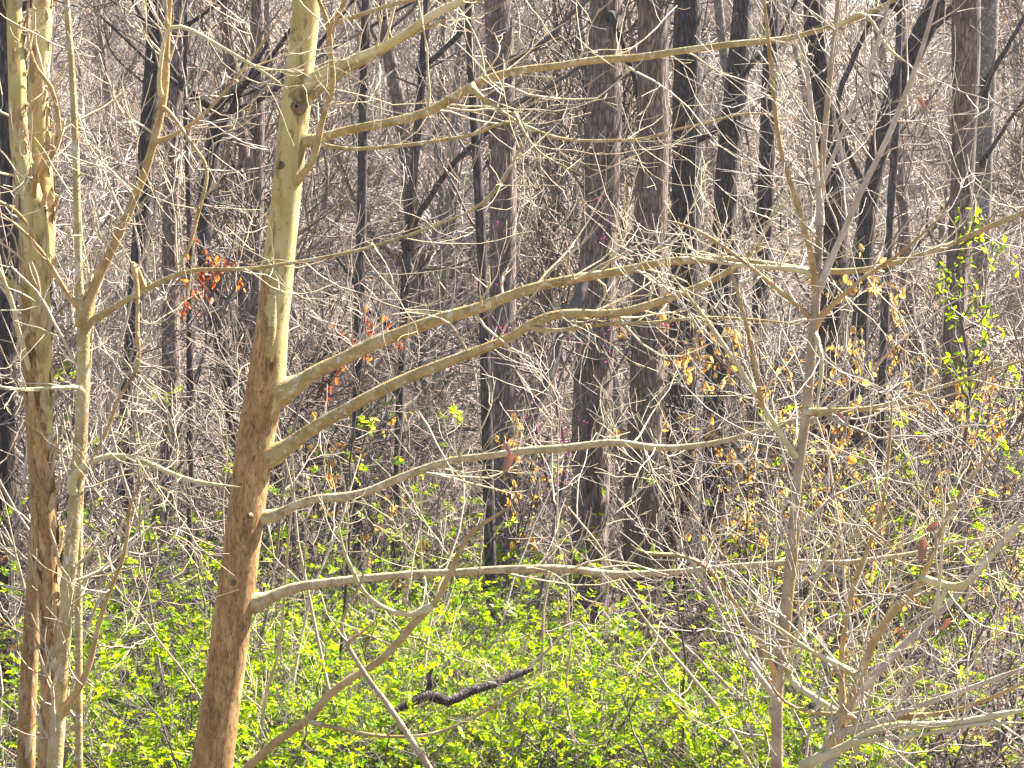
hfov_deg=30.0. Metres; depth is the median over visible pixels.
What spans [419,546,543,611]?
leafy shrub
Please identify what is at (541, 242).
bare tree
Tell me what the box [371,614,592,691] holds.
leafy shrub
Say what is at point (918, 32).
hardwood tree
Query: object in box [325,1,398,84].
bare sapling
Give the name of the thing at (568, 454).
redbud sapling
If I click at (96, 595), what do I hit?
leafy shrub
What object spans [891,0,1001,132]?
bare tree
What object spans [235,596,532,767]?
leafy shrub
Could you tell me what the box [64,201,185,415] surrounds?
bare sapling
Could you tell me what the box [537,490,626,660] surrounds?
bare sapling
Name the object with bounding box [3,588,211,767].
leafy shrub
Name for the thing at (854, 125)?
bare sapling
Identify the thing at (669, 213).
bare sapling
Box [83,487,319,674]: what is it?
leafy shrub
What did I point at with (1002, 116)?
bare sapling
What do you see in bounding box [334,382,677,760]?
bare sapling
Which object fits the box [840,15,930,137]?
bare sapling
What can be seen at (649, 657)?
leafy shrub
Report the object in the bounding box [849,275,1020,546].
bare sapling
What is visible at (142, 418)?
bare sapling
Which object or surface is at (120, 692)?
leafy shrub
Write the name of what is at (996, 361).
bare sapling
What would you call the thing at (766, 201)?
hardwood tree
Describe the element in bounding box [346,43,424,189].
bare sapling
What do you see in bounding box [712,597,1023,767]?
leafy shrub
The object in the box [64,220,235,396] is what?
bare sapling
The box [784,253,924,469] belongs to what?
bare sapling
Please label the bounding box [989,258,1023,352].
bare sapling
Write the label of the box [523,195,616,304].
bare sapling
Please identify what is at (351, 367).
bare sapling
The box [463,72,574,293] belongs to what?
bare sapling
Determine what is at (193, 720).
leafy shrub
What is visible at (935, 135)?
bare sapling
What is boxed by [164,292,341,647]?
bare sapling
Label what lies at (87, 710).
bare sapling
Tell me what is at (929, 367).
bare sapling
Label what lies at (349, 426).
bare sapling
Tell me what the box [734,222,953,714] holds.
withered sapling
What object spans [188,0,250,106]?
bare sapling
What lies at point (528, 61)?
bare tree
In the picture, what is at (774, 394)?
bare sapling
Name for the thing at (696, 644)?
leafy shrub
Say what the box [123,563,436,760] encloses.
leafy shrub
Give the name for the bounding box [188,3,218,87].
bare sapling
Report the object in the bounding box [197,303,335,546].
bare sapling
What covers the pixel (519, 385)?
bare sapling
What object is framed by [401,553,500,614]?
leafy shrub
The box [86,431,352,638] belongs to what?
leafy shrub
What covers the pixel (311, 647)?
leafy shrub
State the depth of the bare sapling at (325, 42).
62.87 m
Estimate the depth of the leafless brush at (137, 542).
16.96 m
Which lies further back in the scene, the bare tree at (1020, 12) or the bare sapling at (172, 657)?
the bare tree at (1020, 12)
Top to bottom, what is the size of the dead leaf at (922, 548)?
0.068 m
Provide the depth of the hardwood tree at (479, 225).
13.47 m
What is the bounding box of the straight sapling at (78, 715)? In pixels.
[37,198,153,767]
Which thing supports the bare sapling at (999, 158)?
on the ground
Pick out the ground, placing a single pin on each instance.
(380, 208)
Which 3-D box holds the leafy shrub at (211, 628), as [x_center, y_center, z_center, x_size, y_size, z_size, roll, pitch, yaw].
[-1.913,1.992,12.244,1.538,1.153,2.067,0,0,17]
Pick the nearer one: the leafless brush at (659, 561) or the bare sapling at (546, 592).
the bare sapling at (546, 592)
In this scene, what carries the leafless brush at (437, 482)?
on the ground
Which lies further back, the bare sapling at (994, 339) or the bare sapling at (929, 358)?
the bare sapling at (929, 358)
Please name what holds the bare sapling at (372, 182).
on the ground
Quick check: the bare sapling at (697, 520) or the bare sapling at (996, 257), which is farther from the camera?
the bare sapling at (996, 257)
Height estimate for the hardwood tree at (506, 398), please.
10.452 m
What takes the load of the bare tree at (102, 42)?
on the ground
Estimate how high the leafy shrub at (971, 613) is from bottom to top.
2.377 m
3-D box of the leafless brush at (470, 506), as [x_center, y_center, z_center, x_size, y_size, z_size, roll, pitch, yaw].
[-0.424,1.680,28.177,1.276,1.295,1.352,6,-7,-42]
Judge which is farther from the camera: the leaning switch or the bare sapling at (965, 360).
the bare sapling at (965, 360)
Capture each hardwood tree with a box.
[0,0,162,685]
[25,0,287,628]
[78,0,202,651]
[85,0,415,478]
[157,0,213,613]
[223,0,287,591]
[318,0,561,614]
[328,0,398,613]
[404,1,557,644]
[461,0,655,664]
[472,0,589,624]
[590,0,708,674]
[660,0,701,611]
[669,0,807,631]
[701,0,760,590]
[708,0,803,601]
[788,0,863,634]
[825,0,1000,643]
[849,0,942,658]
[891,0,996,653]
[948,0,1023,605]
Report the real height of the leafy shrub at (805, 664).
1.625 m
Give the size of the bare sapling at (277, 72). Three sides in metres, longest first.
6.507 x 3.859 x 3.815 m
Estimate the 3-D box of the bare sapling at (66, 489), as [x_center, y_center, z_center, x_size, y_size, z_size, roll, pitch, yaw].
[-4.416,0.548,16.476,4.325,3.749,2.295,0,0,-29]
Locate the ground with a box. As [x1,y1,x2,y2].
[0,0,1023,767]
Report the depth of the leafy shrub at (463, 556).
16.70 m
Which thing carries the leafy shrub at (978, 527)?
on the ground
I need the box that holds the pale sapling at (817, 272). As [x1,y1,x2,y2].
[535,0,1023,767]
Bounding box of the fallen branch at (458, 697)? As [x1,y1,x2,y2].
[394,665,533,712]
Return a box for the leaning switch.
[319,544,432,767]
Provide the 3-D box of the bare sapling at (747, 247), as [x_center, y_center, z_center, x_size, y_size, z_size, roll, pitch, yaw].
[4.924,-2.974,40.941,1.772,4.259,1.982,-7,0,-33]
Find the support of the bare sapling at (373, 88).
on the ground
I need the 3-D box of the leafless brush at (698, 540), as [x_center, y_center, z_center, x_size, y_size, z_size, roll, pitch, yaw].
[2.323,1.450,18.674,2.078,1.881,1.964,0,0,27]
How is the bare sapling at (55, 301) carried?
on the ground
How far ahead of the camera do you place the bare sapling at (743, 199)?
44.98 m
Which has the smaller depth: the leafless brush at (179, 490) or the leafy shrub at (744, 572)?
the leafy shrub at (744, 572)
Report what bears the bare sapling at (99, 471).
on the ground
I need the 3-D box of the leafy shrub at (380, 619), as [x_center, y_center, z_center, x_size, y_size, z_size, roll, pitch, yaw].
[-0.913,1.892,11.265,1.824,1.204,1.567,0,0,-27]
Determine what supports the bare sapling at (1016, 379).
on the ground
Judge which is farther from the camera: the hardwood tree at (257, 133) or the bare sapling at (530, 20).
the bare sapling at (530, 20)
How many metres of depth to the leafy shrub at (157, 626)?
11.10 m
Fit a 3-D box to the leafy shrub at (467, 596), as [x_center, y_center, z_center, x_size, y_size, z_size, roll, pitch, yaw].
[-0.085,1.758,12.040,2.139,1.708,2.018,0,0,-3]
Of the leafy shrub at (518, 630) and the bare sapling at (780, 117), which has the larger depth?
the bare sapling at (780, 117)
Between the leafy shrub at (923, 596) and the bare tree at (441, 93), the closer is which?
the leafy shrub at (923, 596)
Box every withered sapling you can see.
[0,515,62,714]
[83,141,322,645]
[146,270,496,619]
[281,372,457,650]
[430,405,597,677]
[612,277,846,640]
[638,255,873,687]
[680,330,905,669]
[685,442,906,740]
[697,309,967,661]
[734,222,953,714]
[755,419,949,759]
[793,260,998,624]
[804,245,975,652]
[847,317,1023,708]
[851,305,1022,693]
[870,316,1023,648]
[942,399,1023,685]
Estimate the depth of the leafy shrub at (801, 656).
14.24 m
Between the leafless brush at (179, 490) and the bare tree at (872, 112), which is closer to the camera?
the leafless brush at (179, 490)
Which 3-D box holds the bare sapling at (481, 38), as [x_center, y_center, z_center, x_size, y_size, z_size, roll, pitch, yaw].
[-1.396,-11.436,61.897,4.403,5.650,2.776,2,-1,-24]
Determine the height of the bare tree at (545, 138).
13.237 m
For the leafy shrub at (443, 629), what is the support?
on the ground
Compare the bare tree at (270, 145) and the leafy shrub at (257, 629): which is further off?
the bare tree at (270, 145)
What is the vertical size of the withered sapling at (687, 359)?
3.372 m
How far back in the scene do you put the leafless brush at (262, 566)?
17.10 m
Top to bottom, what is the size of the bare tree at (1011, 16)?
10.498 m
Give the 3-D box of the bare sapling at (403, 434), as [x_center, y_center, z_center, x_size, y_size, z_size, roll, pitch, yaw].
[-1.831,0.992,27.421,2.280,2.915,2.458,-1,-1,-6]
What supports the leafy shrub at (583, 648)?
on the ground
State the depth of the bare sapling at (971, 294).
30.21 m
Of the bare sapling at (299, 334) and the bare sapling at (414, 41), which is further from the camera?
the bare sapling at (414, 41)
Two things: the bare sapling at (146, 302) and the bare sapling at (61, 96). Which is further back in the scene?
the bare sapling at (61, 96)
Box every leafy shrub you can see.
[0,465,440,703]
[0,497,218,742]
[0,497,292,751]
[0,502,204,713]
[0,507,226,736]
[0,516,185,766]
[0,525,85,766]
[0,584,199,757]
[0,584,326,767]
[0,613,407,767]
[0,628,203,767]
[1,415,410,765]
[1,606,267,767]
[2,588,250,749]
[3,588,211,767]
[3,618,204,765]
[5,585,264,749]
[6,582,146,702]
[8,405,490,767]
[10,519,268,765]
[10,640,277,767]
[12,602,209,762]
[15,639,401,767]
[20,360,343,628]
[37,623,357,767]
[63,717,195,767]
[64,385,279,731]
[64,591,449,752]
[66,658,351,767]
[68,642,188,765]
[69,590,201,688]
[71,608,154,678]
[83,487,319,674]
[85,593,393,766]
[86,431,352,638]
[88,635,505,767]
[93,609,298,705]
[95,615,321,722]
[99,556,501,764]
[123,431,478,656]
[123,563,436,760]
[127,667,399,767]
[147,676,488,767]
[149,645,495,767]
[157,571,486,707]
[160,604,352,656]
[160,666,470,767]
[164,599,417,699]
[167,611,499,767]
[170,605,312,654]
[174,626,484,764]
[179,566,379,696]
[179,583,526,762]
[191,673,393,764]
[199,410,383,608]
[203,598,473,712]
[234,691,424,767]
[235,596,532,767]
[238,631,514,764]
[247,600,446,748]
[258,399,448,635]
[263,656,617,767]
[264,632,600,765]
[268,567,412,656]
[268,636,665,767]
[272,478,517,648]
[273,583,434,627]
[274,552,552,688]
[278,399,615,636]
[285,595,387,671]
[288,656,497,767]
[290,560,418,659]
[291,595,637,767]
[294,558,577,715]
[295,518,473,619]
[302,593,453,750]
[308,610,537,699]
[317,585,458,657]
[327,538,441,593]
[336,465,524,668]
[336,521,652,708]
[340,601,788,767]
[342,580,474,650]
[350,592,643,765]
[360,617,766,767]
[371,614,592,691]
[380,573,602,746]
[383,639,689,767]
[385,553,641,699]
[388,558,510,620]
[389,538,561,663]
[392,641,654,767]
[399,578,634,749]
[400,549,578,688]
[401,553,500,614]
[411,445,617,655]
[412,577,540,625]
[418,520,557,617]
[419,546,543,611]
[432,544,567,615]
[439,520,533,602]
[445,615,736,765]
[446,557,617,657]
[446,627,828,767]
[447,604,633,708]
[448,674,817,767]
[466,649,770,767]
[476,586,594,655]
[478,575,584,655]
[482,613,791,767]
[491,585,755,720]
[500,583,823,761]
[501,599,583,642]
[501,644,888,767]
[517,600,652,674]
[518,568,893,767]
[518,667,920,767]
[523,683,753,763]
[535,650,713,726]
[545,615,637,686]
[547,635,646,703]
[549,628,653,688]
[554,579,887,759]
[571,651,954,767]
[581,641,639,697]
[593,580,722,724]
[600,570,955,767]
[602,362,1023,686]
[605,431,1023,767]
[605,634,770,722]
[606,668,811,765]
[613,464,1023,767]
[613,705,807,758]
[628,618,851,759]
[630,644,820,763]
[638,411,919,710]
[646,559,841,758]
[647,402,1023,767]
[653,693,838,765]
[660,677,797,767]
[662,382,1023,716]
[662,674,968,767]
[673,637,857,763]
[698,634,903,750]
[701,500,1010,763]
[708,632,835,750]
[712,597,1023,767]
[713,640,849,720]
[725,638,909,764]
[739,625,837,698]
[740,576,1023,767]
[768,407,1023,750]
[785,457,985,767]
[797,648,1023,767]
[803,429,1022,733]
[806,509,1023,732]
[810,472,1023,760]
[810,649,1023,767]
[856,437,1023,685]
[860,518,1023,767]
[921,521,1023,767]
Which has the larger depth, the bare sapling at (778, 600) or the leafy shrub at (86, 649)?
the bare sapling at (778, 600)
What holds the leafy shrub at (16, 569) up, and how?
on the ground
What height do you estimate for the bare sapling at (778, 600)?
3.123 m
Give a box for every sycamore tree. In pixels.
[0,0,138,767]
[190,0,1023,767]
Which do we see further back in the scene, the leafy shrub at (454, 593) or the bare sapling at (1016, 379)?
the bare sapling at (1016, 379)
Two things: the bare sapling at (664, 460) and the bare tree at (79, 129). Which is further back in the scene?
the bare tree at (79, 129)
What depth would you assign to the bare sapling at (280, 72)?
50.12 m
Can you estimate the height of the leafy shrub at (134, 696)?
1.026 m
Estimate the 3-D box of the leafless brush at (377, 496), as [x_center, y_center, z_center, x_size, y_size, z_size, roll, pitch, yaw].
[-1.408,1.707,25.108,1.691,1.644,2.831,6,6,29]
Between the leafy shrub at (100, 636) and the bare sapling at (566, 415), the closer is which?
the leafy shrub at (100, 636)
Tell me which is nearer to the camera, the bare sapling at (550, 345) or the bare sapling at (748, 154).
the bare sapling at (550, 345)
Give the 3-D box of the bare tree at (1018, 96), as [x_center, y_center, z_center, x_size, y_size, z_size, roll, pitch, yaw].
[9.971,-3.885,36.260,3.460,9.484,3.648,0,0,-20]
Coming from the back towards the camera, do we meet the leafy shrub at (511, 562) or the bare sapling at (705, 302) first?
the bare sapling at (705, 302)
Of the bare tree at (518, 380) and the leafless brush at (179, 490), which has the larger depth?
the bare tree at (518, 380)
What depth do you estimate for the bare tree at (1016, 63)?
45.70 m
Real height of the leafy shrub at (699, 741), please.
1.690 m
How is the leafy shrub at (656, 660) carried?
on the ground
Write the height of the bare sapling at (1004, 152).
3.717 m
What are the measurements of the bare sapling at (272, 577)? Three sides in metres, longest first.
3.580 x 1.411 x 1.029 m
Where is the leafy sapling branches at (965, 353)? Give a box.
[924,207,1018,678]
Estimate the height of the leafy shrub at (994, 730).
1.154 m
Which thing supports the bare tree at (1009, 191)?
on the ground
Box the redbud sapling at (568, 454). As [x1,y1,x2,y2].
[472,193,677,659]
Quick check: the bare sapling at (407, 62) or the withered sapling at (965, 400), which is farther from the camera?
the bare sapling at (407, 62)
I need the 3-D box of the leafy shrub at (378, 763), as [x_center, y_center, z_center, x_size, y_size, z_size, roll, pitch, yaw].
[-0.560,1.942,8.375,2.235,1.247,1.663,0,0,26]
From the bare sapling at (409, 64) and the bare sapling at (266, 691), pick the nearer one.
the bare sapling at (266, 691)
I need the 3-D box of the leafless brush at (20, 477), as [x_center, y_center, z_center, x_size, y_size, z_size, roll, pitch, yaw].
[-3.641,1.418,17.423,2.075,1.892,1.936,0,0,9]
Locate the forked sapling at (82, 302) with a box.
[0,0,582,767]
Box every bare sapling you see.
[0,2,273,658]
[0,161,202,656]
[0,270,216,645]
[0,304,205,649]
[0,322,90,592]
[0,340,269,767]
[0,395,529,752]
[0,508,36,767]
[0,522,167,767]
[0,636,19,767]
[8,370,199,671]
[15,95,189,603]
[15,151,155,532]
[15,178,160,526]
[15,219,186,545]
[15,233,203,609]
[15,249,119,510]
[15,261,153,617]
[15,281,161,560]
[15,325,159,530]
[15,325,216,536]
[15,373,181,566]
[15,403,63,543]
[16,256,118,543]
[17,175,130,337]
[17,402,150,560]
[18,163,85,297]
[18,355,114,553]
[19,78,157,320]
[19,192,230,551]
[20,300,222,525]
[22,10,88,132]
[30,0,113,122]
[49,39,134,293]
[51,0,129,191]
[51,51,104,193]
[52,253,297,671]
[52,278,289,765]
[53,157,106,320]
[54,259,185,524]
[55,160,226,559]
[56,173,128,325]
[62,178,155,313]
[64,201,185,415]
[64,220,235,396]
[76,57,162,183]
[81,31,144,194]
[82,1,126,109]
[82,58,378,586]
[83,504,306,767]
[88,241,329,539]
[98,227,234,446]
[98,237,220,495]
[105,56,276,216]
[109,0,146,129]
[117,283,290,560]
[118,95,198,204]
[120,283,243,551]
[125,360,243,698]
[143,3,227,150]
[144,302,329,589]
[155,337,233,523]
[156,255,413,613]
[161,386,282,706]
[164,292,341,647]
[166,265,440,765]
[172,333,373,764]
[180,264,343,466]
[180,280,233,390]
[183,124,273,324]
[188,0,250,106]
[188,1,236,117]
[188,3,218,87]
[189,11,247,100]
[189,25,323,230]
[189,70,387,307]
[190,62,394,414]
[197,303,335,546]
[202,0,320,109]
[204,0,292,121]
[206,0,286,72]
[215,245,424,502]
[219,0,370,187]
[219,51,352,216]
[224,97,356,286]
[235,110,356,306]
[237,178,424,732]
[248,12,335,168]
[263,235,328,391]
[263,235,451,716]
[266,73,447,247]
[267,118,387,242]
[279,262,440,641]
[279,265,451,511]
[280,327,433,562]
[280,348,391,471]
[281,273,381,489]
[288,1,452,183]
[299,133,384,284]
[303,169,519,540]
[303,263,425,502]
[312,158,549,450]
[314,329,480,541]
[315,5,349,113]
[321,162,488,407]
[321,350,459,513]
[322,0,382,106]
[322,1,437,196]
[323,0,408,108]
[324,0,435,113]
[324,231,528,642]
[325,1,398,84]
[326,241,487,429]
[334,132,400,241]
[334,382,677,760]
[337,0,477,156]
[340,6,436,175]
[341,2,399,113]
[342,416,880,695]
[343,263,407,438]
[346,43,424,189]
[346,269,472,541]
[355,306,479,659]
[371,218,489,358]
[372,2,449,100]
[374,6,450,100]
[388,0,477,122]
[399,261,567,443]
[416,253,626,529]
[418,17,476,204]
[421,1,519,105]
[433,427,582,684]
[435,0,539,201]
[436,33,523,183]
[450,288,630,501]
[454,166,518,256]
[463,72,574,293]
[464,174,542,412]
[468,203,781,559]
[469,299,640,766]
[473,323,574,535]
[474,0,568,80]
[478,273,627,548]
[508,484,656,767]
[513,16,540,107]
[516,26,553,112]
[516,286,622,552]
[516,297,769,551]
[516,303,621,545]
[517,69,583,228]
[520,79,583,190]
[523,82,585,195]
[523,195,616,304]
[535,333,705,577]
[537,115,778,569]
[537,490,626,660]
[548,370,986,767]
[560,132,799,473]
[571,421,772,741]
[587,438,981,767]
[597,370,762,764]
[610,373,774,556]
[611,214,746,435]
[613,281,668,496]
[615,377,730,582]
[617,248,914,594]
[619,169,752,308]
[620,120,707,391]
[630,60,793,310]
[636,349,928,670]
[664,322,772,585]
[668,329,822,752]
[669,134,785,248]
[690,316,908,623]
[696,333,805,519]
[698,249,842,658]
[699,243,708,365]
[700,91,931,584]
[700,174,796,382]
[702,4,731,104]
[702,217,880,763]
[705,0,865,260]
[705,4,788,142]
[705,42,839,270]
[706,175,783,337]
[712,85,756,218]
[728,347,923,543]
[740,110,813,348]
[740,419,955,762]
[741,3,804,215]
[751,0,800,100]
[752,52,879,177]
[754,161,1023,622]
[759,0,798,101]
[767,240,872,477]
[769,277,913,554]
[779,0,879,141]
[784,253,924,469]
[785,298,889,455]
[790,420,973,737]
[791,178,1023,565]
[796,281,910,525]
[801,311,1023,714]
[808,383,926,567]
[833,37,874,170]
[837,267,1020,491]
[838,166,1023,611]
[840,7,998,185]
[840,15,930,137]
[846,1,951,184]
[846,3,950,166]
[847,216,1023,458]
[848,61,1003,236]
[848,127,918,278]
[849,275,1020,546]
[861,39,948,161]
[862,2,942,117]
[865,231,1023,560]
[868,202,945,404]
[871,319,1023,634]
[875,270,994,476]
[883,305,1023,652]
[886,41,951,173]
[890,242,1023,409]
[890,252,1021,517]
[893,0,1022,313]
[894,4,951,157]
[895,473,955,667]
[912,60,950,150]
[914,2,1023,206]
[914,66,1023,199]
[917,217,1019,387]
[923,409,1023,668]
[937,556,1023,749]
[942,41,1023,335]
[946,196,1023,649]
[966,248,1023,461]
[989,206,1023,505]
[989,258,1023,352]
[991,288,1022,463]
[991,317,1023,519]
[992,400,1023,558]
[993,96,1022,212]
[994,67,1014,201]
[994,70,1022,268]
[994,319,1023,524]
[995,22,1023,124]
[996,94,1023,214]
[1001,436,1023,541]
[1005,140,1023,547]
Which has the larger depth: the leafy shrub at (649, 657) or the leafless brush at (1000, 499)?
the leafless brush at (1000, 499)
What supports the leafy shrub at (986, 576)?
on the ground
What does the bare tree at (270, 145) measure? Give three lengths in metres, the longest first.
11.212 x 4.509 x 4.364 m
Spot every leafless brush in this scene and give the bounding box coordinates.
[15,436,142,619]
[15,446,221,607]
[15,475,28,565]
[15,520,87,636]
[18,422,223,620]
[69,446,220,544]
[83,477,228,601]
[84,483,335,605]
[84,499,185,598]
[130,475,228,619]
[136,439,221,528]
[147,448,216,535]
[168,451,452,618]
[180,487,272,583]
[200,430,281,518]
[205,516,303,598]
[259,491,436,616]
[259,523,350,621]
[260,511,466,604]
[262,446,365,591]
[276,444,469,596]
[299,517,474,587]
[305,452,413,558]
[307,505,418,569]
[364,455,479,542]
[367,433,482,563]
[369,473,450,535]
[384,453,565,558]
[407,511,478,593]
[410,421,482,511]
[414,459,539,560]
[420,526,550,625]
[424,473,482,549]
[449,463,482,536]
[518,436,700,588]
[518,461,763,593]
[518,464,620,595]
[519,418,626,554]
[519,475,662,586]
[520,486,621,620]
[540,473,760,650]
[608,488,623,600]
[608,532,808,652]
[614,479,726,631]
[620,452,815,624]
[727,505,752,584]
[732,485,937,619]
[861,425,926,569]
[899,450,1021,545]
[995,452,1022,557]
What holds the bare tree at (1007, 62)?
on the ground
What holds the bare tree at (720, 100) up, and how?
on the ground
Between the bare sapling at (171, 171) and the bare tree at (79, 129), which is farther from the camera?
the bare tree at (79, 129)
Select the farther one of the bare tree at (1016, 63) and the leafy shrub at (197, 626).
the bare tree at (1016, 63)
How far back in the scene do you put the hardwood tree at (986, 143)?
20.41 m
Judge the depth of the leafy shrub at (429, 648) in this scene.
8.61 m
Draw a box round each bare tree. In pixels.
[21,1,184,522]
[22,0,86,62]
[23,14,82,141]
[52,0,133,129]
[53,0,191,220]
[60,0,142,178]
[61,0,401,526]
[81,0,404,414]
[107,0,241,155]
[108,0,199,60]
[111,2,147,39]
[188,0,285,213]
[189,0,288,148]
[229,0,356,241]
[233,0,334,87]
[249,0,414,283]
[274,0,532,454]
[315,0,560,505]
[318,0,427,254]
[353,0,447,107]
[354,0,533,439]
[411,1,449,100]
[412,0,474,117]
[418,0,637,457]
[424,0,572,221]
[426,0,578,426]
[430,0,802,563]
[431,0,631,480]
[441,0,705,494]
[458,0,701,255]
[460,0,729,504]
[512,0,537,58]
[514,0,744,428]
[514,5,588,224]
[544,0,742,475]
[623,0,723,200]
[626,0,761,182]
[628,0,762,293]
[668,0,781,330]
[668,0,783,253]
[700,0,1013,496]
[701,0,895,262]
[704,0,761,56]
[710,0,833,135]
[712,0,803,185]
[761,0,893,142]
[779,3,853,115]
[780,0,1023,524]
[783,0,911,98]
[783,0,949,422]
[834,0,1023,493]
[863,0,1023,421]
[870,0,949,168]
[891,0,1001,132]
[936,0,1023,428]
[939,0,1023,255]
[942,2,1020,202]
[950,1,1019,132]
[990,0,1023,388]
[991,0,1023,294]
[999,25,1023,242]
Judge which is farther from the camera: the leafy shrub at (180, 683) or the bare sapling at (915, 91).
the bare sapling at (915, 91)
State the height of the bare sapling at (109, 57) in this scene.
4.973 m
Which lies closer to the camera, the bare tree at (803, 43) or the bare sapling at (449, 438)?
the bare sapling at (449, 438)
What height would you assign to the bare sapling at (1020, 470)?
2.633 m
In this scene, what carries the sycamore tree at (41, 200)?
on the ground
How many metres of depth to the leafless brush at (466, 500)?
25.04 m
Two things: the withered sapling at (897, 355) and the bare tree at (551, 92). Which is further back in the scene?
the bare tree at (551, 92)
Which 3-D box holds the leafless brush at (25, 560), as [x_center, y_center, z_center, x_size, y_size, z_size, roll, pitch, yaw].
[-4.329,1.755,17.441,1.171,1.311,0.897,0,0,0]
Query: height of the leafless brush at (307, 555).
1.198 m
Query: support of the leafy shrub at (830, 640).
on the ground
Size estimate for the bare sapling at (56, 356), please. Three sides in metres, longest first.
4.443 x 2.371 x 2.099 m
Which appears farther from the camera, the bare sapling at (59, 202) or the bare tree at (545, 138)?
the bare sapling at (59, 202)
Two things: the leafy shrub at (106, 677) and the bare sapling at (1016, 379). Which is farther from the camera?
the bare sapling at (1016, 379)
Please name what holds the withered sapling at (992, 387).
on the ground
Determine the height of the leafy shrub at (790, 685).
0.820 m
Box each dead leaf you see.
[503,442,510,453]
[503,453,513,472]
[836,410,845,422]
[917,97,925,108]
[918,538,926,562]
[925,521,939,531]
[940,618,949,629]
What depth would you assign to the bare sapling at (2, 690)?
9.63 m
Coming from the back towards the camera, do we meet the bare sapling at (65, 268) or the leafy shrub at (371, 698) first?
the bare sapling at (65, 268)
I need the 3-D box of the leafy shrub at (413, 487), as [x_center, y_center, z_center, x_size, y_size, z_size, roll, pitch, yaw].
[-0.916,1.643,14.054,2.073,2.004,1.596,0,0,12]
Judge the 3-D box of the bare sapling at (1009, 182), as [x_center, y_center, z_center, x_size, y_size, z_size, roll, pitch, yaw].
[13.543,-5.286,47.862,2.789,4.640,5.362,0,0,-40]
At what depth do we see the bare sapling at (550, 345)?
22.87 m
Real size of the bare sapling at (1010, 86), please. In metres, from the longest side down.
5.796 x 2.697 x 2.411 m
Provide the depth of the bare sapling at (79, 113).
51.16 m
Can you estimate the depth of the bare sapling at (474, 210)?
44.75 m
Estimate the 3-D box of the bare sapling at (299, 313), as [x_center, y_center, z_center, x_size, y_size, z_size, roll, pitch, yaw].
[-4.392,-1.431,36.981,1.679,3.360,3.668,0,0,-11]
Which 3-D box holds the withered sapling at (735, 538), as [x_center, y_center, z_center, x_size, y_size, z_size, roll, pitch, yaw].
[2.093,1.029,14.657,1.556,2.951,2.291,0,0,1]
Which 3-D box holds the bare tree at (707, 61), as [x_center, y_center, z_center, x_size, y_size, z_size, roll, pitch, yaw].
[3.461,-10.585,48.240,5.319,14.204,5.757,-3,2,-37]
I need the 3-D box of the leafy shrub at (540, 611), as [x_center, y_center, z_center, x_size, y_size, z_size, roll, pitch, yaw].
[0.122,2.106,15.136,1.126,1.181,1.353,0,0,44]
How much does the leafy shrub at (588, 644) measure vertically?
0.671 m
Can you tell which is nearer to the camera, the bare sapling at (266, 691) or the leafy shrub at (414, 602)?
the bare sapling at (266, 691)
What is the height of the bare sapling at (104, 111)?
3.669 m
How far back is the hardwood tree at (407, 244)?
15.47 m
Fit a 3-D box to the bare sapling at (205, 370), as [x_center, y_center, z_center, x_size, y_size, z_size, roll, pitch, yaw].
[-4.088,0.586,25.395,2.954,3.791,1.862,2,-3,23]
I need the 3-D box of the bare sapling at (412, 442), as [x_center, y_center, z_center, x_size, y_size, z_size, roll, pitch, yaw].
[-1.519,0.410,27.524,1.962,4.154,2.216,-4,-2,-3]
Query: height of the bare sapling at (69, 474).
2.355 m
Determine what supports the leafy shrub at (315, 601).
on the ground
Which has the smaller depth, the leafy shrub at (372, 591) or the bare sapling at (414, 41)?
the leafy shrub at (372, 591)
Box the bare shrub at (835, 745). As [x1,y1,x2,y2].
[687,270,1023,767]
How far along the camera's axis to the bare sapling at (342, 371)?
29.98 m
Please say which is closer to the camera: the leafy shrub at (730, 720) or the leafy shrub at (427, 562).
the leafy shrub at (730, 720)
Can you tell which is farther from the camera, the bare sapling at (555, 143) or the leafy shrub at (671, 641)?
the bare sapling at (555, 143)
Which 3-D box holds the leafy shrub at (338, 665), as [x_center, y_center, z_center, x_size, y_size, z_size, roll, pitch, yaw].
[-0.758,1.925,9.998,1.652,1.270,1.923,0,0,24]
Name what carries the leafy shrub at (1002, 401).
on the ground
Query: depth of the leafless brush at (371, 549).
18.23 m
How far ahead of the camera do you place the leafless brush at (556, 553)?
18.03 m
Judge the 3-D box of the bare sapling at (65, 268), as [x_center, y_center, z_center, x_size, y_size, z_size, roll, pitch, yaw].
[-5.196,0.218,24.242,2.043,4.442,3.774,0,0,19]
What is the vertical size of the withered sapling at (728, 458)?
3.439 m
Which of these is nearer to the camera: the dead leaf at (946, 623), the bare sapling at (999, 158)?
the dead leaf at (946, 623)
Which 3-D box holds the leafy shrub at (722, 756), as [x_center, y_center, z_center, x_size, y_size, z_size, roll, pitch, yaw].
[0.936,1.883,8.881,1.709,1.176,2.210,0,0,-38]
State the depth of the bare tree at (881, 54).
28.85 m
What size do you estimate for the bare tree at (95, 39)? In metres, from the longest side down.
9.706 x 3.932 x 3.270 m
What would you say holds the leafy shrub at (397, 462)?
on the ground
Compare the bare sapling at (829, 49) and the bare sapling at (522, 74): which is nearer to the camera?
the bare sapling at (829, 49)
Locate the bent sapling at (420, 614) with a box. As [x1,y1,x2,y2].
[241,465,570,767]
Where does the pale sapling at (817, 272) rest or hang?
on the ground
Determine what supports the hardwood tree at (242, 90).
on the ground
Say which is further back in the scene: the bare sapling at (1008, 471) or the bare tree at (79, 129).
the bare tree at (79, 129)
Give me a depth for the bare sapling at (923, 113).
54.86 m
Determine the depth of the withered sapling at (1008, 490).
14.57 m
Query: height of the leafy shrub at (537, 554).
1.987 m

